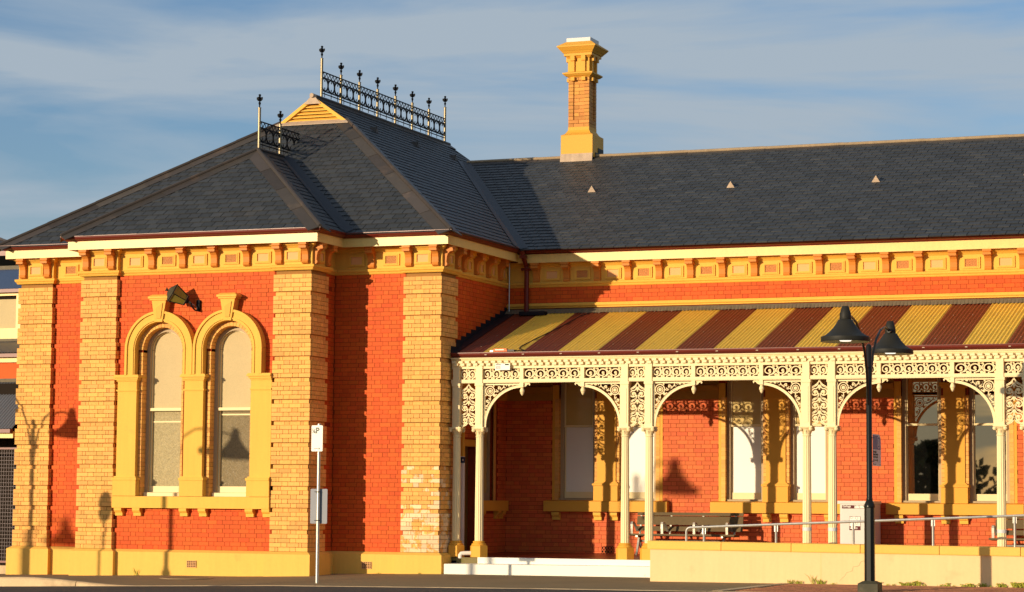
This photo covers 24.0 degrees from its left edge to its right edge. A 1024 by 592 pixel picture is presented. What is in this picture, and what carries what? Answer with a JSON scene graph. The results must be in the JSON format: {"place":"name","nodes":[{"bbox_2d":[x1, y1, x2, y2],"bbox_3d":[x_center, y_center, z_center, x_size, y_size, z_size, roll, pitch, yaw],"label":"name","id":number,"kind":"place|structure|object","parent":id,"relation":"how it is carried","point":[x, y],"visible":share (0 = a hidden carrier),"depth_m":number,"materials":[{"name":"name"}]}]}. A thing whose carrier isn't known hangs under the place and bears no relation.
{"place":"outdoors","nodes":[
{"label":"outdoors","id":0,"kind":"place"},
{"bbox_2d":[0,586,688,591],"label":"road","id":1,"kind":"structure","parent":0,"point":[184,589],"depth_m":41.18,"materials":[{"name":"grey asphalt"}]},
{"bbox_2d":[0,586,704,591],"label":"gutter pan","id":2,"kind":"object","parent":1,"relation":"on","point":[507,588],"visible":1,"depth_m":41.12,"materials":[{"name":"concrete"}]},
{"bbox_2d":[0,577,743,591],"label":"kerb","id":3,"kind":"structure","parent":1,"relation":"on","point":[22,581],"depth_m":44.16,"materials":[{"name":"concrete"}]},
{"bbox_2d":[0,574,775,590],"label":"footpath","id":4,"kind":"structure","parent":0,"point":[503,581],"depth_m":44.52,"materials":[{"name":"concrete"}]},
{"bbox_2d":[0,565,5,573],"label":"wall","id":5,"kind":"structure","parent":4,"relation":"on","point":[2,569],"depth_m":51.86,"materials":[{"name":"concrete"}]},
{"bbox_2d":[0,237,21,564],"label":"annex","id":6,"kind":"object","parent":4,"relation":"on","point":[9,304],"visible":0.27,"depth_m":53.60,"materials":[{"name":"beige paint"}]},
{"bbox_2d":[161,577,212,578],"bbox_3d":[-6.346,5.490,46.825,1.040,0.012,1.040,-1,-5,21],"label":"access cover","id":7,"kind":"object","parent":4,"relation":"on","point":[186,578],"visible":1,"depth_m":46.61,"materials":[{"name":"concrete"}]},
{"bbox_2d":[0,46,619,576],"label":"station pavilion","id":8,"kind":"structure","parent":4,"relation":"on","point":[338,270],"depth_m":48.87,"materials":[{"name":"red brick"}]},
{"bbox_2d":[0,447,16,562],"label":"gate","id":9,"kind":"structure","parent":8,"relation":"attached to","point":[8,486],"depth_m":52.02,"materials":[{"name":"black paint"}]},
{"bbox_2d":[124,294,194,495],"bbox_3d":[-7.120,2.025,48.979,1.560,4.087,0.535,-1,-5,21],"label":"arched window","id":10,"kind":"structure","parent":8,"relation":"in","point":[172,345],"depth_m":49.16,"materials":[{"name":"glass"}]},
{"bbox_2d":[165,284,200,311],"bbox_3d":[-6.671,0.037,48.727,0.734,0.547,0.384,3,-6,-30],"label":"wall lantern","id":11,"kind":"object","parent":8,"relation":"attached to","point":[176,294],"depth_m":48.60,"materials":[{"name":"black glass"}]},
{"bbox_2d":[192,293,265,496],"bbox_3d":[-5.655,1.987,48.402,1.560,4.087,0.535,-1,-5,21],"label":"arched window","id":12,"kind":"structure","parent":8,"relation":"in","point":[239,343],"depth_m":48.57,"materials":[{"name":"glass"}]},
{"bbox_2d":[460,369,465,544],"bbox_3d":[-1.005,3.327,48.819,0.108,3.780,0.112,-1,-5,21],"label":"white pipe","id":13,"kind":"object","parent":8,"relation":"attached to","point":[462,503],"visible":0.6,"depth_m":48.75,"materials":[{"name":"plastic"}]},
{"bbox_2d":[464,447,467,550],"bbox_3d":[-1.051,4.198,49.490,0.040,2.200,0.630,-1,-5,21],"label":"door","id":14,"kind":"structure","parent":8,"relation":"in","point":[466,448],"depth_m":49.70,"materials":[{"name":"brown paint"}]},
{"bbox_2d":[483,377,489,499],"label":"side window","id":15,"kind":"structure","parent":8,"relation":"in","point":[487,434],"depth_m":50.62,"materials":[{"name":"beige glass"}]},
{"bbox_2d":[310,424,327,582],"bbox_3d":[-3.546,3.864,43.918,0.342,3.062,0.101,-1,-5,21],"label":"parking sign","id":16,"kind":"object","parent":4,"relation":"on","point":[318,507],"visible":1,"depth_m":43.95,"materials":[{"name":"metal"}]},
{"bbox_2d":[444,557,649,577],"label":"entrance steps","id":17,"kind":"structure","parent":4,"relation":"on","point":[549,567],"depth_m":46.83,"materials":[{"name":"white paint"}]},
{"bbox_2d":[458,551,470,557],"bbox_3d":[-0.893,5.144,47.865,0.364,0.151,0.087,1,-5,-5],"label":"waste pipe","id":18,"kind":"object","parent":17,"relation":"on","point":[461,553],"visible":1,"depth_m":47.83,"materials":[{"name":"white plastic"}]},
{"bbox_2d":[457,134,1023,553],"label":"station wing","id":19,"kind":"structure","parent":4,"relation":"on","point":[917,219],"depth_m":50.07,"materials":[{"name":"brick"}]},
{"bbox_2d":[552,368,596,499],"bbox_3d":[1.387,2.919,50.944,1.021,2.822,0.319,-1,-5,21],"label":"sash window","id":20,"kind":"structure","parent":19,"relation":"in","point":[574,468],"depth_m":50.95,"materials":[{"name":"glass"}]},
{"bbox_2d":[557,37,608,161],"bbox_3d":[1.712,-4.587,58.527,0.985,3.323,0.985,-1,-5,21],"label":"chimney","id":21,"kind":"object","parent":19,"relation":"on","point":[581,139],"visible":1,"depth_m":58.28,"materials":[{"name":"brick"}]},
{"bbox_2d":[616,367,662,500],"bbox_3d":[2.716,2.885,50.420,1.021,2.822,0.319,-1,-5,21],"label":"sash window","id":22,"kind":"structure","parent":19,"relation":"in","point":[637,439],"depth_m":50.41,"materials":[{"name":"glass"}]},
{"bbox_2d":[448,298,1023,562],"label":"verandah","id":23,"kind":"object","parent":19,"relation":"attached to","point":[959,330],"visible":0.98,"depth_m":46.96,"materials":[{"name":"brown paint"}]},
{"bbox_2d":[495,363,509,369],"bbox_3d":[-0.189,1.408,47.876,0.318,0.130,0.012,-1,-5,21],"label":"notice plate","id":24,"kind":"object","parent":23,"relation":"attached to","point":[505,366],"visible":1,"depth_m":47.87,"materials":[{"name":"white metal"}]},
{"bbox_2d":[490,348,514,351],"bbox_3d":[-0.190,1.080,48.006,0.520,0.060,0.106,-1,-5,21],"label":"orange unit","id":25,"kind":"object","parent":23,"relation":"on","point":[502,350],"visible":1,"depth_m":47.95,"materials":[{"name":"plastic"}]},
{"bbox_2d":[515,312,589,350],"bbox_3d":[0.831,0.724,49.276,0.267,1.006,3.069,-2,-6,27],"label":"roof cable","id":26,"kind":"object","parent":23,"relation":"on","point":[547,333],"visible":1,"depth_m":49.03,"materials":[{"name":"black metal"}]},
{"bbox_2d":[629,512,743,554],"bbox_3d":[3.530,4.859,48.999,2.310,0.897,0.574,-1,-5,21],"label":"bench","id":27,"kind":"object","parent":23,"relation":"on","point":[680,518],"visible":0.86,"depth_m":49.13,"materials":[{"name":"metal"}]},
{"bbox_2d":[837,501,880,543],"bbox_3d":[6.913,4.646,47.864,0.725,1.135,0.700,-1,-5,21],"label":"garbage bin","id":28,"kind":"object","parent":23,"relation":"on","point":[851,510],"visible":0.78,"depth_m":47.62,"materials":[{"name":"white metal"}]},
{"bbox_2d":[842,508,863,543],"bbox_3d":[6.812,4.639,47.553,0.585,1.015,0.012,-1,-5,21],"label":"door","id":29,"kind":"structure","parent":28,"relation":"in","point":[846,512],"depth_m":47.60,"materials":[{"name":"white metal"}]},
{"bbox_2d":[989,517,1023,546],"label":"bench","id":30,"kind":"object","parent":23,"relation":"on","point":[1019,524],"visible":0.42,"depth_m":46.73,"materials":[{"name":"wood"}]},
{"bbox_2d":[719,365,765,500],"bbox_3d":[4.791,2.831,49.602,1.021,2.822,0.319,-1,-5,21],"label":"sash window","id":31,"kind":"structure","parent":19,"relation":"in","point":[742,444],"depth_m":49.61,"materials":[{"name":"glass"}]},
{"bbox_2d":[786,364,827,501],"bbox_3d":[6.055,2.796,49.083,0.896,2.822,0.279,-1,-5,21],"label":"sash window","id":32,"kind":"structure","parent":19,"relation":"in","point":[819,437],"depth_m":49.10,"materials":[{"name":"glass"}]},
{"bbox_2d":[894,363,944,502],"bbox_3d":[8.195,2.743,48.261,1.021,2.822,0.319,-1,-5,21],"label":"sash window","id":33,"kind":"structure","parent":19,"relation":"in","point":[918,417],"depth_m":48.26,"materials":[{"name":"glass"}]},
{"bbox_2d":[965,362,1017,502],"bbox_3d":[9.524,2.708,47.738,1.021,2.822,0.319,-1,-5,21],"label":"sash window","id":34,"kind":"structure","parent":19,"relation":"in","point":[982,439],"depth_m":47.77,"materials":[{"name":"glass"}]},
{"bbox_2d":[647,540,1023,587],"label":"ramp wall","id":35,"kind":"structure","parent":4,"relation":"on","point":[751,562],"depth_m":42.89,"materials":[{"name":"concrete"}]},
{"bbox_2d":[685,514,1023,546],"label":"handrail","id":36,"kind":"object","parent":35,"relation":"on","point":[853,522],"visible":1,"depth_m":42.89,"materials":[{"name":"metal"}]},
{"bbox_2d":[712,583,1023,591],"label":"brick paving","id":37,"kind":"structure","parent":4,"relation":"on","point":[783,587],"depth_m":40.92,"materials":[{"name":"brick"}]},
{"bbox_2d":[821,306,913,591],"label":"street lamp","id":38,"kind":"object","parent":37,"relation":"on","point":[845,329],"visible":1,"depth_m":39.80,"materials":[{"name":"black metal"}]},
{"bbox_2d":[866,434,880,465],"bbox_3d":[6.083,2.574,40.191,0.116,0.530,0.651,-3,-6,31],"label":"bus sign","id":39,"kind":"object","parent":38,"relation":"attached to","point":[876,461],"visible":1,"depth_m":40.21,"materials":[{"name":"grey metal"}]},
{"bbox_2d":[911,581,920,585],"bbox_3d":[7.091,5.037,42.250,0.219,0.105,0.079,-1,-5,21],"label":"weed tuft","id":40,"kind":"object","parent":4,"relation":"on","point":[917,583],"visible":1,"depth_m":42.23,"materials":[{"name":"green plant"}]},
{"bbox_2d":[996,583,1006,586],"bbox_3d":[8.478,5.007,41.702,0.204,0.087,0.079,-1,-5,21],"label":"weed tuft","id":41,"kind":"object","parent":4,"relation":"on","point":[1000,585],"visible":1,"depth_m":41.70,"materials":[{"name":"green plant"}]},
{"bbox_2d":[1010,582,1022,587],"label":"weed tuft","id":42,"kind":"object","parent":4,"relation":"on","point":[1014,585],"visible":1,"depth_m":41.61,"materials":[{"name":"green plant"}]},
{"bbox_2d":[0,0,1023,239],"label":"sky","id":43,"kind":"structure","parent":0,"point":[99,99],"materials":[{"name":"blue"}]}
]}

